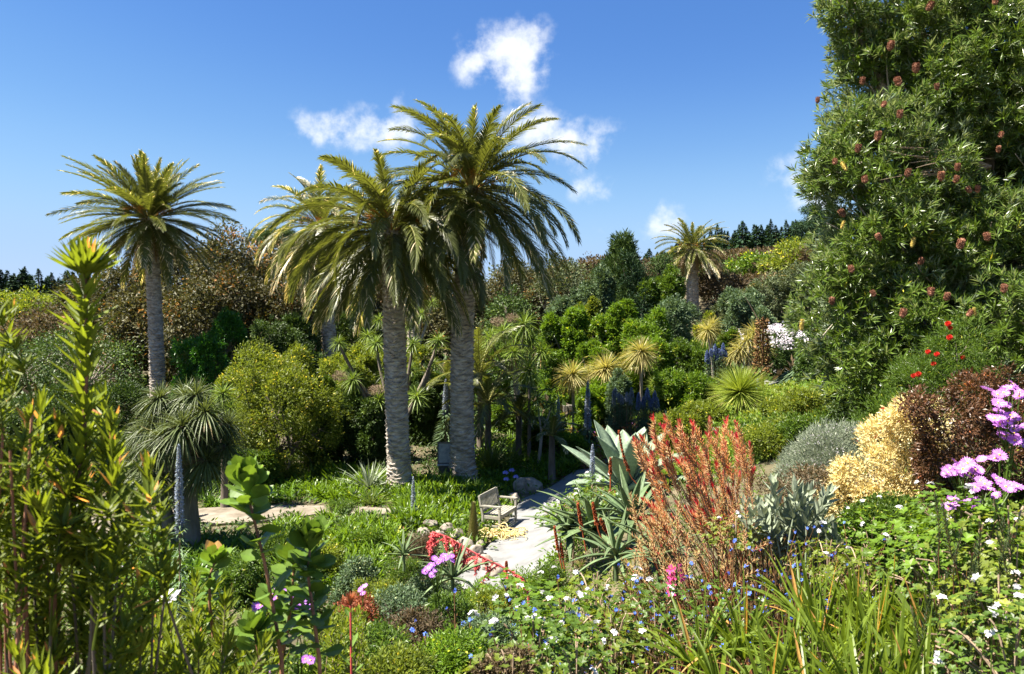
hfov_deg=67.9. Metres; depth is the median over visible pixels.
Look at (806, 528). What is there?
blue flowered stem
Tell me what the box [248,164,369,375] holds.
feather palm
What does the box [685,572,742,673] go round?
blue flowered stem
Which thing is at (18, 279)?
spruce tree
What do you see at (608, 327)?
shrub
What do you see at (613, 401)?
echium
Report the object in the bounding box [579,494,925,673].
ground cover
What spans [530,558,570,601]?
shrub
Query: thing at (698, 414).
shrub
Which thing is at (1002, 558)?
dark shoot shrub
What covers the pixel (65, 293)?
gum tree
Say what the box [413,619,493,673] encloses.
bush
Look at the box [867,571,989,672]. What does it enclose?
sword leaved clump
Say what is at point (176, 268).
gum tree
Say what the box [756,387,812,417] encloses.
shrub
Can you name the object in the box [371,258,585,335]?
woods
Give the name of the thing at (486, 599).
bush
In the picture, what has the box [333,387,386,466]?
shrub
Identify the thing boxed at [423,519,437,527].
edging rock
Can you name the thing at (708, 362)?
echium
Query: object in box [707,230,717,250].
spruce tree
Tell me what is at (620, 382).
shrub
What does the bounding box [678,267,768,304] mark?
broadleaf tree
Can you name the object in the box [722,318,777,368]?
cabbage tree
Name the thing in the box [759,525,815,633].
blue flowered stem
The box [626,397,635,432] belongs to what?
echium
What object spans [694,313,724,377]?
cabbage tree
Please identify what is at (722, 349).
echium
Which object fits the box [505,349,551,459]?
cabbage tree
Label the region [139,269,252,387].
gum tree
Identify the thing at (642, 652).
blue flowered stem
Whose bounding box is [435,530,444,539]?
edging rock
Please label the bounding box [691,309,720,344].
shrub
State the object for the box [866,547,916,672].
blue flowered stem
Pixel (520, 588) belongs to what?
shrub
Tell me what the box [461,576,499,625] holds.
shrub
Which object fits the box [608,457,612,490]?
aloe flower spike
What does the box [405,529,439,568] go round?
shrub
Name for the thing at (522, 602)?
blue flowered stem
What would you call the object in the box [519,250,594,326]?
broadleaf tree
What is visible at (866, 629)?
sword leaved clump
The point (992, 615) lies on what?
white flower
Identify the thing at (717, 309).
shrub
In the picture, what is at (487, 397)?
palm tree
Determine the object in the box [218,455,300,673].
round leaved shoot
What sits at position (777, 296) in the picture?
shrub
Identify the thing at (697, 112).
sky
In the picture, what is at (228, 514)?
dirt path
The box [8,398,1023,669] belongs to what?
ground cover
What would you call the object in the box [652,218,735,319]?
feather palm
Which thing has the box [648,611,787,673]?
sword leaved clump
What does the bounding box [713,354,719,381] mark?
echium
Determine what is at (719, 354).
echium
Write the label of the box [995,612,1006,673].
white flower
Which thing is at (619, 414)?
echium
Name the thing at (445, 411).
echium
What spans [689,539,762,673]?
blue flowered stem
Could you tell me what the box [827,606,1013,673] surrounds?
sword leaved clump
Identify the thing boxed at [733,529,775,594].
blue flowered stem
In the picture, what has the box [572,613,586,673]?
blue flowered stem
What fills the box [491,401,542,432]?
shrub
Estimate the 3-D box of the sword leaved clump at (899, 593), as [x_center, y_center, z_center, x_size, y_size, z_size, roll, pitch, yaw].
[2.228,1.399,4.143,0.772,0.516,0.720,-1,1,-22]
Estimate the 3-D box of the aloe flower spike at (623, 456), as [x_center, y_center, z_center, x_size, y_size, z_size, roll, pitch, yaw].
[1.939,2.002,12.045,0.535,1.063,0.073,0,1,0]
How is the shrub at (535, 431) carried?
on the ground at (766, 464)
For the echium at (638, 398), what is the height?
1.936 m
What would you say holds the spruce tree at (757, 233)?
on the ground at (766, 464)
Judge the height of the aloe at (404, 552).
0.749 m
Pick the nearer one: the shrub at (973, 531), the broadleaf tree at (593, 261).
the shrub at (973, 531)
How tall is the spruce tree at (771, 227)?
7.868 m
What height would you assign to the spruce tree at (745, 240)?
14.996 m
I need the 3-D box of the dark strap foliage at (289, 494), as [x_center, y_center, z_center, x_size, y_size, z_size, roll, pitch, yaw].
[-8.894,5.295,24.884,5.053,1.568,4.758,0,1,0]
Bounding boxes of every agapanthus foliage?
[254,504,410,591]
[289,458,400,506]
[379,467,490,531]
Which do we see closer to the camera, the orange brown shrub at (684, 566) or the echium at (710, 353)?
the orange brown shrub at (684, 566)
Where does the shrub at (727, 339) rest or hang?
on the ground at (766, 464)
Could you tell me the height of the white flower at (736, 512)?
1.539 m
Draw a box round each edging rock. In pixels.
[417,527,429,537]
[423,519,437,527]
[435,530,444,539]
[440,522,453,532]
[450,528,463,540]
[459,536,473,547]
[468,544,483,556]
[468,560,479,570]
[475,554,492,564]
[488,563,502,576]
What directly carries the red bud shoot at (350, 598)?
on the ground at (766, 464)
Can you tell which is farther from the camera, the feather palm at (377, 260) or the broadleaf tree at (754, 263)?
the broadleaf tree at (754, 263)
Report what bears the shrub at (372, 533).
on the ground at (766, 464)
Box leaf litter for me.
[1,364,1016,584]
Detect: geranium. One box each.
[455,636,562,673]
[468,585,606,673]
[474,567,559,626]
[505,569,631,673]
[507,613,644,673]
[534,501,576,562]
[543,565,648,666]
[545,492,590,570]
[548,590,675,673]
[561,471,622,570]
[601,571,707,673]
[668,579,776,660]
[696,507,770,667]
[780,520,874,643]
[811,533,915,659]
[827,499,912,610]
[855,505,969,639]
[875,518,1013,669]
[882,482,1023,673]
[892,483,1023,663]
[894,480,973,532]
[907,540,1023,673]
[923,489,1023,673]
[924,583,1023,673]
[946,518,1023,673]
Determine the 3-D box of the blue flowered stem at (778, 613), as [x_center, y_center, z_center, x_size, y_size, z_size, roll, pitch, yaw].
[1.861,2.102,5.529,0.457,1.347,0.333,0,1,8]
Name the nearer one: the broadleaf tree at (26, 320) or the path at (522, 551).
the path at (522, 551)
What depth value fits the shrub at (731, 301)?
51.15 m
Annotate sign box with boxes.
[437,442,450,474]
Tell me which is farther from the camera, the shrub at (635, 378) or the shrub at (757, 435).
the shrub at (635, 378)
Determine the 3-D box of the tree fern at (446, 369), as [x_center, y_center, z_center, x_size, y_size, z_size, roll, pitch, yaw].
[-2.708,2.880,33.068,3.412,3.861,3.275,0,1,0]
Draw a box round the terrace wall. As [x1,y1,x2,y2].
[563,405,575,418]
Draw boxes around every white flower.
[532,613,537,641]
[538,617,544,657]
[569,609,575,644]
[589,667,597,673]
[602,637,605,672]
[668,585,673,673]
[671,592,674,669]
[717,516,721,600]
[735,510,738,605]
[816,528,820,673]
[860,521,864,572]
[933,659,942,670]
[934,650,940,670]
[980,630,987,672]
[985,627,996,673]
[987,606,996,656]
[992,602,1000,666]
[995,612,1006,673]
[1011,569,1020,627]
[1013,592,1023,673]
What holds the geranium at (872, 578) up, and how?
on the ground at (766, 464)
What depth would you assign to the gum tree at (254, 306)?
44.74 m
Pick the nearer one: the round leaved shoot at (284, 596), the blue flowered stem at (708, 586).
the round leaved shoot at (284, 596)
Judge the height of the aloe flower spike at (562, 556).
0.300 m
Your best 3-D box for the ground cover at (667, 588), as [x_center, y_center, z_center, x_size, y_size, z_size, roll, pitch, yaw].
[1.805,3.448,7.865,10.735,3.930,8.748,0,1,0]
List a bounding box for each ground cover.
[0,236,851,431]
[0,430,520,615]
[1,382,1023,673]
[2,235,857,422]
[2,444,1023,673]
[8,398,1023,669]
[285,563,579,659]
[434,366,872,595]
[554,432,969,673]
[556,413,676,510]
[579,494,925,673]
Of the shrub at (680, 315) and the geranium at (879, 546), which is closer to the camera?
the geranium at (879, 546)
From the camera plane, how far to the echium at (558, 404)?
30.04 m
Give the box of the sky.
[0,0,997,291]
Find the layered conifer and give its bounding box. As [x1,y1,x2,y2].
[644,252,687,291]
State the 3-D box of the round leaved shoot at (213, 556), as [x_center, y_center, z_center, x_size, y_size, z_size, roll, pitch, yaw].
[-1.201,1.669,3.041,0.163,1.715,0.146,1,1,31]
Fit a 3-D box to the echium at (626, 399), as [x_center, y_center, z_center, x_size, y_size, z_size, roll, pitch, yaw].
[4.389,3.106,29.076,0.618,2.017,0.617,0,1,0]
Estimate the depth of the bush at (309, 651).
3.90 m
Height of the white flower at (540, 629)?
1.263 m
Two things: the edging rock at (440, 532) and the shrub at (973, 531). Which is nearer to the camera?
the shrub at (973, 531)
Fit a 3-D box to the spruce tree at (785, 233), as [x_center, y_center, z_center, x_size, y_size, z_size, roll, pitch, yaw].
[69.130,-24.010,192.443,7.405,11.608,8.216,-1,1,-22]
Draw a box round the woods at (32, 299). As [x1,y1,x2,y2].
[1,293,54,313]
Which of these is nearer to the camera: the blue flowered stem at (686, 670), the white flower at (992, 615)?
the white flower at (992, 615)
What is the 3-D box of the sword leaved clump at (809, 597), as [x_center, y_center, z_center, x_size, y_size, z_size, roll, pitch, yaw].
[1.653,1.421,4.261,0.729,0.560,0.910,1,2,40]
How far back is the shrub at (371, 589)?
13.87 m
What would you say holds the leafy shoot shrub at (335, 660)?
on the ground at (766, 464)
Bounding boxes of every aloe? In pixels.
[382,528,429,570]
[416,533,497,603]
[523,499,609,560]
[530,479,625,548]
[567,505,668,581]
[575,464,684,543]
[596,510,707,582]
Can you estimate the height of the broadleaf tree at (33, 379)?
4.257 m
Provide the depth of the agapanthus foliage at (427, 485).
23.16 m
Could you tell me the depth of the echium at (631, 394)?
29.02 m
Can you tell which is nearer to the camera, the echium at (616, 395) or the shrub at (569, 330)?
the echium at (616, 395)
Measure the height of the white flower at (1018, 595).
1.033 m
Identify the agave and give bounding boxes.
[561,420,685,499]
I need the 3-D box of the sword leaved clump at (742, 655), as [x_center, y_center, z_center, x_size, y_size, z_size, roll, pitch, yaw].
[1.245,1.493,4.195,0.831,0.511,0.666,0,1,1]
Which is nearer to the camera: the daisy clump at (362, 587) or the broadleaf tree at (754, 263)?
the daisy clump at (362, 587)
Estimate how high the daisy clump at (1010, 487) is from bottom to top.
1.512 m
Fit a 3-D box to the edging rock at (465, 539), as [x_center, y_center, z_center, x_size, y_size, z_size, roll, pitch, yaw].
[-1.149,5.216,18.995,0.552,0.448,0.387,0,1,19]
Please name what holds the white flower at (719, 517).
on the ground at (766, 464)
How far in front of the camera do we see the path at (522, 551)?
19.14 m
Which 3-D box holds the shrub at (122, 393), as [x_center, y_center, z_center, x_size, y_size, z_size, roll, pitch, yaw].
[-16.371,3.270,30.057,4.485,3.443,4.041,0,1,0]
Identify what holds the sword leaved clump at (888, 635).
on the ground at (766, 464)
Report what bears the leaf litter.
on the ground at (766, 464)
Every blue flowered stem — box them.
[410,588,473,673]
[415,619,491,651]
[445,606,512,649]
[491,623,560,673]
[504,585,539,635]
[508,598,564,656]
[532,575,594,671]
[562,594,617,673]
[567,590,625,672]
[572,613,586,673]
[581,563,648,673]
[596,600,653,666]
[608,577,667,673]
[608,592,644,673]
[612,603,669,673]
[617,563,684,673]
[620,597,651,673]
[624,575,688,673]
[629,580,681,673]
[656,585,710,673]
[658,619,750,673]
[659,593,733,673]
[682,643,723,673]
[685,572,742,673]
[688,582,735,673]
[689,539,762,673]
[689,574,766,673]
[694,584,724,661]
[726,610,769,673]
[727,571,792,672]
[730,549,773,673]
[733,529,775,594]
[734,534,787,615]
[735,530,796,669]
[736,568,768,659]
[740,561,794,658]
[748,541,806,672]
[748,546,774,656]
[748,629,760,673]
[757,550,826,669]
[758,552,784,584]
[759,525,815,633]
[769,525,823,636]
[770,541,827,673]
[801,558,847,673]
[813,640,865,670]
[819,543,872,627]
[831,552,901,668]
[843,522,893,586]
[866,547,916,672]
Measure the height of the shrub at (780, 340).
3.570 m
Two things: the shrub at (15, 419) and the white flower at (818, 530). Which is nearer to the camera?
the white flower at (818, 530)
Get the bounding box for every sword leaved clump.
[617,574,778,673]
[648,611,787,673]
[666,601,808,673]
[669,565,785,673]
[721,586,832,669]
[728,539,867,649]
[730,615,882,673]
[739,546,863,615]
[754,562,917,673]
[763,597,905,673]
[787,560,914,673]
[790,548,913,620]
[805,588,969,673]
[817,543,930,630]
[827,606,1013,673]
[833,565,982,651]
[833,583,963,669]
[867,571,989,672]
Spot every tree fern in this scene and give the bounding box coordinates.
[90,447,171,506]
[416,359,483,439]
[482,386,555,457]
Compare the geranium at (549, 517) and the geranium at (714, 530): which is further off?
the geranium at (549, 517)
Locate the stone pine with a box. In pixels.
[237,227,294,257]
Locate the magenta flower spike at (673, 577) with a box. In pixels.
[666,564,684,671]
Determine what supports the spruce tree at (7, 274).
on the ground at (766, 464)
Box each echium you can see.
[167,444,194,627]
[407,476,421,513]
[431,379,450,451]
[555,395,564,452]
[578,380,597,449]
[579,444,598,539]
[609,389,617,432]
[609,399,617,433]
[610,387,619,433]
[614,393,623,429]
[614,393,623,430]
[616,394,626,431]
[622,392,630,432]
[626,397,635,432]
[627,387,635,433]
[632,400,641,433]
[633,392,642,432]
[638,396,648,429]
[638,398,648,431]
[640,396,649,431]
[642,388,650,428]
[646,398,651,429]
[648,398,654,430]
[649,390,659,431]
[652,397,660,416]
[703,350,708,375]
[705,357,711,376]
[707,348,714,379]
[711,344,717,379]
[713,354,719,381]
[716,348,722,384]
[717,353,722,385]
[719,343,726,390]
[721,350,729,393]
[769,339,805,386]
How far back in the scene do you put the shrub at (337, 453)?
28.59 m
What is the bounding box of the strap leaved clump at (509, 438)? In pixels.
[506,429,513,443]
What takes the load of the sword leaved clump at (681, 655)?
on the ground at (766, 464)
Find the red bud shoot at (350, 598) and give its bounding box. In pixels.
[339,591,363,673]
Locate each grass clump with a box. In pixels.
[568,549,585,572]
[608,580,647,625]
[611,546,652,587]
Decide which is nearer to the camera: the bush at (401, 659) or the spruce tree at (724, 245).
the bush at (401, 659)
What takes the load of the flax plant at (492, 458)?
on the ground at (766, 464)
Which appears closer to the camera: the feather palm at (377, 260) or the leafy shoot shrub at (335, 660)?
the leafy shoot shrub at (335, 660)
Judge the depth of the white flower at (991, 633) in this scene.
3.03 m
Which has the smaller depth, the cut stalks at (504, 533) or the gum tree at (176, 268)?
the cut stalks at (504, 533)
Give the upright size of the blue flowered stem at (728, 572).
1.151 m
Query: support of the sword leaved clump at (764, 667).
on the ground at (766, 464)
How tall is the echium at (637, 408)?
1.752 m
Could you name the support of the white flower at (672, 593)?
on the ground at (766, 464)
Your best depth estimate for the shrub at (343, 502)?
22.49 m
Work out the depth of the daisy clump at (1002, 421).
4.40 m
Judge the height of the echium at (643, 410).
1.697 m
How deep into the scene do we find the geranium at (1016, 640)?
3.05 m
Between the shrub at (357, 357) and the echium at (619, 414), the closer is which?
the echium at (619, 414)
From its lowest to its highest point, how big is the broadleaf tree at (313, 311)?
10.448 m
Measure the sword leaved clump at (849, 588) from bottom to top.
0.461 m
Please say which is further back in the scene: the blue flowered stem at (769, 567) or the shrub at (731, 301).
the shrub at (731, 301)
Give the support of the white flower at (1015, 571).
on the ground at (766, 464)
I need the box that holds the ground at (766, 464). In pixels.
[0,244,1023,672]
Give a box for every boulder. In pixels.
[507,492,520,505]
[513,477,542,492]
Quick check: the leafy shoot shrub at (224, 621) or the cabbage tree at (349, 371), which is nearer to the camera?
the leafy shoot shrub at (224, 621)
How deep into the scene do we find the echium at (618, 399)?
29.01 m
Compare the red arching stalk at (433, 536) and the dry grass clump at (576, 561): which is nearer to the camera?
the red arching stalk at (433, 536)
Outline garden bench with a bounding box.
[478,487,516,528]
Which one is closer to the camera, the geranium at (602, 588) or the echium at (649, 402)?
the geranium at (602, 588)
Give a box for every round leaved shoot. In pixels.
[190,540,232,635]
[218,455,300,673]
[230,606,281,673]
[268,542,310,655]
[286,514,343,673]
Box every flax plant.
[475,436,522,475]
[497,439,528,467]
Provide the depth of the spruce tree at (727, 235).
190.51 m
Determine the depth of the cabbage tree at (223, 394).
23.01 m
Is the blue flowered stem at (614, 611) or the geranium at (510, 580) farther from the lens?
the geranium at (510, 580)
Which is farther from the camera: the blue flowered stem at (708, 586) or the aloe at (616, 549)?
the aloe at (616, 549)
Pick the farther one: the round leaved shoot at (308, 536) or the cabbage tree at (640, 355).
the cabbage tree at (640, 355)
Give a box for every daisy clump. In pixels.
[157,589,180,638]
[252,588,298,664]
[265,626,315,673]
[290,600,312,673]
[358,583,373,649]
[422,553,454,628]
[941,448,1007,671]
[945,473,1023,647]
[980,380,1023,669]
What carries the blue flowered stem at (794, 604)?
on the ground at (766, 464)
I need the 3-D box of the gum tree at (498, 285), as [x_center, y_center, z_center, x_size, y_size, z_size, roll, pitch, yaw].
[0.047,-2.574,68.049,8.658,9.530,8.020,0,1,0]
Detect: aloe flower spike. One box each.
[553,526,562,568]
[559,543,564,568]
[577,502,586,550]
[591,502,601,537]
[599,518,632,549]
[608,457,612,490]
[618,430,646,492]
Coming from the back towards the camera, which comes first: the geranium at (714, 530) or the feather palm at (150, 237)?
the feather palm at (150, 237)
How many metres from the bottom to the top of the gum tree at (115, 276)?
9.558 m
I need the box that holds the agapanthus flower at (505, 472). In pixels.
[502,471,507,494]
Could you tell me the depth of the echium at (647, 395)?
28.00 m
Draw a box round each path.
[78,505,389,532]
[455,468,589,590]
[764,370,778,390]
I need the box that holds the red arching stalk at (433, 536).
[426,531,530,648]
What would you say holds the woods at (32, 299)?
on the ground at (766, 464)
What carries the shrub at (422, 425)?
on the ground at (766, 464)
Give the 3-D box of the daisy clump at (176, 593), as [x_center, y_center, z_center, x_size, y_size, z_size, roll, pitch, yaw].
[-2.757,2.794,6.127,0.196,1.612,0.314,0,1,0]
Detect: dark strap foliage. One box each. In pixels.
[97,525,274,617]
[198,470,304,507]
[475,442,581,490]
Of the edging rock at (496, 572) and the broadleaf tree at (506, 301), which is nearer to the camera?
the edging rock at (496, 572)
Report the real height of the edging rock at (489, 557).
0.309 m
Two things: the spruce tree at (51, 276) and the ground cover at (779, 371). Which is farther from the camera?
the spruce tree at (51, 276)
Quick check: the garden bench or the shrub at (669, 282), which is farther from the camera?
the shrub at (669, 282)
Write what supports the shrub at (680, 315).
on the ground at (766, 464)
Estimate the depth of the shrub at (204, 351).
35.09 m
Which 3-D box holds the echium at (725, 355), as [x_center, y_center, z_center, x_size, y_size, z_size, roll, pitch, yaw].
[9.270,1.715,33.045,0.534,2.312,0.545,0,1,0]
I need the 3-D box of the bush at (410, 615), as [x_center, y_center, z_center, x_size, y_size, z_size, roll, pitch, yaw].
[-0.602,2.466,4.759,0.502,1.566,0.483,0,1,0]
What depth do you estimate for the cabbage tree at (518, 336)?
32.06 m
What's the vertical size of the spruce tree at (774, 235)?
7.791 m
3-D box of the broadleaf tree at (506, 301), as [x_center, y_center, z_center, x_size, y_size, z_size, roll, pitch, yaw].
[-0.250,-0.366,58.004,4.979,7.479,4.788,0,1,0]
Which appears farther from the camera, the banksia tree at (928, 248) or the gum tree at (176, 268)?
the gum tree at (176, 268)
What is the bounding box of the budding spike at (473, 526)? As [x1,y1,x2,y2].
[467,501,479,543]
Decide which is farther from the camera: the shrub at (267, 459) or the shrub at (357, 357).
the shrub at (357, 357)
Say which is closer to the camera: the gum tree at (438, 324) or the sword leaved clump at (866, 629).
the sword leaved clump at (866, 629)
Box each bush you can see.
[284,641,356,673]
[300,605,370,651]
[333,589,383,655]
[339,616,416,673]
[352,639,440,673]
[371,581,430,642]
[384,604,448,671]
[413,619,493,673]
[421,588,479,629]
[457,606,520,663]
[465,585,513,646]
[465,640,555,673]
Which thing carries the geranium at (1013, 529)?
on the ground at (766, 464)
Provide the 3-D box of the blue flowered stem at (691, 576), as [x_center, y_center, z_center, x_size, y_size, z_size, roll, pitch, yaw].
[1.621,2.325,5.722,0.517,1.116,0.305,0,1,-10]
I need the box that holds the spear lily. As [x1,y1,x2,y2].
[335,460,393,492]
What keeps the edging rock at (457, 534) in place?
on the ground at (766, 464)
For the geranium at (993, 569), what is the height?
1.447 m
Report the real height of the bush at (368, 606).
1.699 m
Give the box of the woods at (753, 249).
[576,244,787,276]
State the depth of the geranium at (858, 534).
6.22 m
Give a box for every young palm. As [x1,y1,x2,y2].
[423,325,538,449]
[524,412,579,483]
[585,345,654,378]
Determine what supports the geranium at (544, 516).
on the ground at (766, 464)
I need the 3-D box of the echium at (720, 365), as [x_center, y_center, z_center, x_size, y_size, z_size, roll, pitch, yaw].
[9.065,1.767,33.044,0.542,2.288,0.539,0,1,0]
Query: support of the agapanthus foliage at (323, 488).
on the ground at (766, 464)
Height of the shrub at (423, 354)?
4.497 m
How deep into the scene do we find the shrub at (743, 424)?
16.13 m
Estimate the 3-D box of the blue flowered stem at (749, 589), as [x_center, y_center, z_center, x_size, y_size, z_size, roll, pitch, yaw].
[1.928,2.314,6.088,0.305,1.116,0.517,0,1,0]
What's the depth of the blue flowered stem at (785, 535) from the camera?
6.12 m
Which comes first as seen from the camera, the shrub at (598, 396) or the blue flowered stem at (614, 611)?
the blue flowered stem at (614, 611)
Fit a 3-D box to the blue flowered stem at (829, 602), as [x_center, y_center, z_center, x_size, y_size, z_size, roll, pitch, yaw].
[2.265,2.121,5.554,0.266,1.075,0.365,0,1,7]
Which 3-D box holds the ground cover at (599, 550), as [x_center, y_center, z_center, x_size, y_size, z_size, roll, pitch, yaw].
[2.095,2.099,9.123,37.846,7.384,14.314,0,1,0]
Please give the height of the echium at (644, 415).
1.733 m
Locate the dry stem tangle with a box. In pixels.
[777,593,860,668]
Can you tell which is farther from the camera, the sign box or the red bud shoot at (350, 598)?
the sign box
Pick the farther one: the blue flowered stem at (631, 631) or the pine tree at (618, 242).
the pine tree at (618, 242)
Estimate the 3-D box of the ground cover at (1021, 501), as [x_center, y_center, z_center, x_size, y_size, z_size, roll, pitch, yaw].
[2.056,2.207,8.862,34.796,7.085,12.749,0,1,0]
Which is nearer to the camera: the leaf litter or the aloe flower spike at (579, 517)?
the aloe flower spike at (579, 517)
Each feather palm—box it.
[46,149,239,421]
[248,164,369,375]
[267,148,516,486]
[354,99,588,480]
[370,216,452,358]
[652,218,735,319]
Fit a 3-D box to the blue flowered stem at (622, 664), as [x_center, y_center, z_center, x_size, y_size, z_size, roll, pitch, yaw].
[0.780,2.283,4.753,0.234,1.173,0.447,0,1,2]
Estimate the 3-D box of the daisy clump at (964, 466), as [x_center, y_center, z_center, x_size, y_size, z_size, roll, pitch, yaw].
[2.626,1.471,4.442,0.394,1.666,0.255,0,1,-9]
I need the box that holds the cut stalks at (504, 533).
[480,522,527,540]
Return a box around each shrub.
[0,298,45,673]
[0,380,192,673]
[0,385,78,469]
[35,377,153,453]
[76,624,284,673]
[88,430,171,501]
[112,567,293,673]
[167,306,248,412]
[214,364,276,444]
[215,548,272,607]
[217,335,345,484]
[220,446,280,485]
[246,307,328,411]
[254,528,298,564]
[269,568,328,635]
[294,368,348,462]
[305,537,345,581]
[312,602,375,673]
[317,339,384,423]
[324,496,356,514]
[328,552,379,610]
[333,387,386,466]
[334,309,383,379]
[347,525,384,547]
[351,574,405,627]
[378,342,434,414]
[380,555,429,588]
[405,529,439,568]
[407,367,450,445]
[407,563,464,623]
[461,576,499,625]
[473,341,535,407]
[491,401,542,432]
[495,564,544,608]
[521,411,568,451]
[525,333,584,406]
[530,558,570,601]
[535,304,590,412]
[544,286,584,334]
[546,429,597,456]
[573,376,607,433]
[574,338,614,404]
[575,295,601,340]
[576,261,617,316]
[588,297,641,357]
[604,367,631,428]
[615,304,680,378]
[618,491,773,673]
[623,362,659,411]
[630,412,774,643]
[635,262,687,327]
[648,366,722,412]
[649,398,707,450]
[656,292,702,366]
[661,336,721,384]
[686,399,728,426]
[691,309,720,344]
[708,326,741,387]
[709,300,734,325]
[716,285,781,358]
[717,473,845,671]
[730,409,789,457]
[737,261,825,333]
[740,414,797,460]
[742,321,809,376]
[752,462,868,547]
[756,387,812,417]
[767,404,845,449]
[770,415,872,502]
[775,387,850,418]
[792,352,825,383]
[815,391,962,526]
[816,389,948,441]
[832,309,1006,466]
[835,488,924,617]
[893,362,1023,502]
[910,497,1023,657]
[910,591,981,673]
[930,491,1023,673]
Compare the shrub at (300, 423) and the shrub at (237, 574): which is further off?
the shrub at (300, 423)
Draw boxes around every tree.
[0,269,8,291]
[0,284,60,330]
[0,297,78,363]
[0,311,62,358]
[0,335,76,391]
[2,270,10,289]
[3,274,20,294]
[9,268,32,294]
[13,275,26,295]
[23,322,148,405]
[24,274,37,292]
[27,268,52,293]
[27,273,124,346]
[41,278,50,292]
[44,272,56,293]
[49,256,177,381]
[61,270,71,286]
[91,273,196,385]
[118,233,230,315]
[119,374,256,549]
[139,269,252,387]
[177,216,275,368]
[202,261,313,369]
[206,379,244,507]
[227,228,319,333]
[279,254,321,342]
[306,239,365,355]
[322,279,383,349]
[329,330,449,418]
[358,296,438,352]
[405,255,481,356]
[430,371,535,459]
[475,257,555,342]
[476,284,540,357]
[477,309,558,443]
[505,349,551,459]
[509,256,581,339]
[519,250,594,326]
[519,387,568,462]
[551,357,594,432]
[559,254,605,284]
[576,363,596,386]
[582,353,630,383]
[589,227,648,315]
[612,246,656,324]
[617,335,662,400]
[643,248,651,263]
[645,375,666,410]
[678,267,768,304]
[681,246,753,265]
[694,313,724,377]
[705,258,785,273]
[706,364,773,416]
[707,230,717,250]
[712,224,720,248]
[717,228,723,249]
[719,230,729,248]
[720,231,730,249]
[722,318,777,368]
[723,249,771,275]
[726,234,737,249]
[730,221,754,249]
[731,224,741,245]
[747,224,762,250]
[747,225,765,248]
[757,235,816,274]
[759,225,768,244]
[765,218,773,245]
[765,225,781,249]
[779,0,1023,419]
[781,220,792,243]
[783,243,819,269]
[784,190,840,244]
[812,205,848,244]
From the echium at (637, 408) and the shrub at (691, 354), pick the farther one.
the shrub at (691, 354)
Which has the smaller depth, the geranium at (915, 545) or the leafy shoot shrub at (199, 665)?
the leafy shoot shrub at (199, 665)
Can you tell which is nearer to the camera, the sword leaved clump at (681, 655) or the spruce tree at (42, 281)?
the sword leaved clump at (681, 655)
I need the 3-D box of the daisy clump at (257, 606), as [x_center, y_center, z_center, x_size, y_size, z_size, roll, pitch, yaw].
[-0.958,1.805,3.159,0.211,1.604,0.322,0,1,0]
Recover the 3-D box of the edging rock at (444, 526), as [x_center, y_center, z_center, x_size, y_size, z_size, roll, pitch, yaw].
[-1.726,5.112,20.225,0.404,0.339,0.301,-1,1,-23]
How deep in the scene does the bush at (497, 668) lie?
3.81 m
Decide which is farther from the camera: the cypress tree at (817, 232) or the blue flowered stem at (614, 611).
the cypress tree at (817, 232)
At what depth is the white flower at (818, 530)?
5.64 m
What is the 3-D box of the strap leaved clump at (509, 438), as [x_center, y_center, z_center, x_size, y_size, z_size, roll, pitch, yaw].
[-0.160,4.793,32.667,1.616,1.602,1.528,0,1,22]
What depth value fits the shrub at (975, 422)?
7.98 m
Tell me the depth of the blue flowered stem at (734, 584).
5.47 m
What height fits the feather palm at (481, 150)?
13.273 m
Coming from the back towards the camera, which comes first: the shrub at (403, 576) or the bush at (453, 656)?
the shrub at (403, 576)
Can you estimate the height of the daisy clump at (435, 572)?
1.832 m
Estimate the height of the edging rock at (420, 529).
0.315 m
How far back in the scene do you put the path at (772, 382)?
40.65 m
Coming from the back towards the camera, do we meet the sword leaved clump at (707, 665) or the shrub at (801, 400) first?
the shrub at (801, 400)
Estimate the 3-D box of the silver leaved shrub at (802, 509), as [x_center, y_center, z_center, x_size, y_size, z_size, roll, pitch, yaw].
[2.316,1.950,6.422,1.088,1.719,0.991,0,1,0]
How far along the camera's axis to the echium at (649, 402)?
28.00 m
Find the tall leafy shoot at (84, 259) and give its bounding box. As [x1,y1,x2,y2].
[28,235,121,673]
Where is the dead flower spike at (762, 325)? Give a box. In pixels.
[743,294,772,386]
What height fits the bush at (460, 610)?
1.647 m
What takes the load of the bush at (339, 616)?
on the ground at (766, 464)
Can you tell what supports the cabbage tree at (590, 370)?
on the ground at (766, 464)
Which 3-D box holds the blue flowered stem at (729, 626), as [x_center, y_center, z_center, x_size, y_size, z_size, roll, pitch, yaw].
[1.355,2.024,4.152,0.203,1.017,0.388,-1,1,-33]
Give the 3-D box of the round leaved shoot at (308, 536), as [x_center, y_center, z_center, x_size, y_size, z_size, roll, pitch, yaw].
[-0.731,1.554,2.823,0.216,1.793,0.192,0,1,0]
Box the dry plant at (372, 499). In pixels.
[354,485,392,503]
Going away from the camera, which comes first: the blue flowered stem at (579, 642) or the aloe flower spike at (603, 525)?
the blue flowered stem at (579, 642)

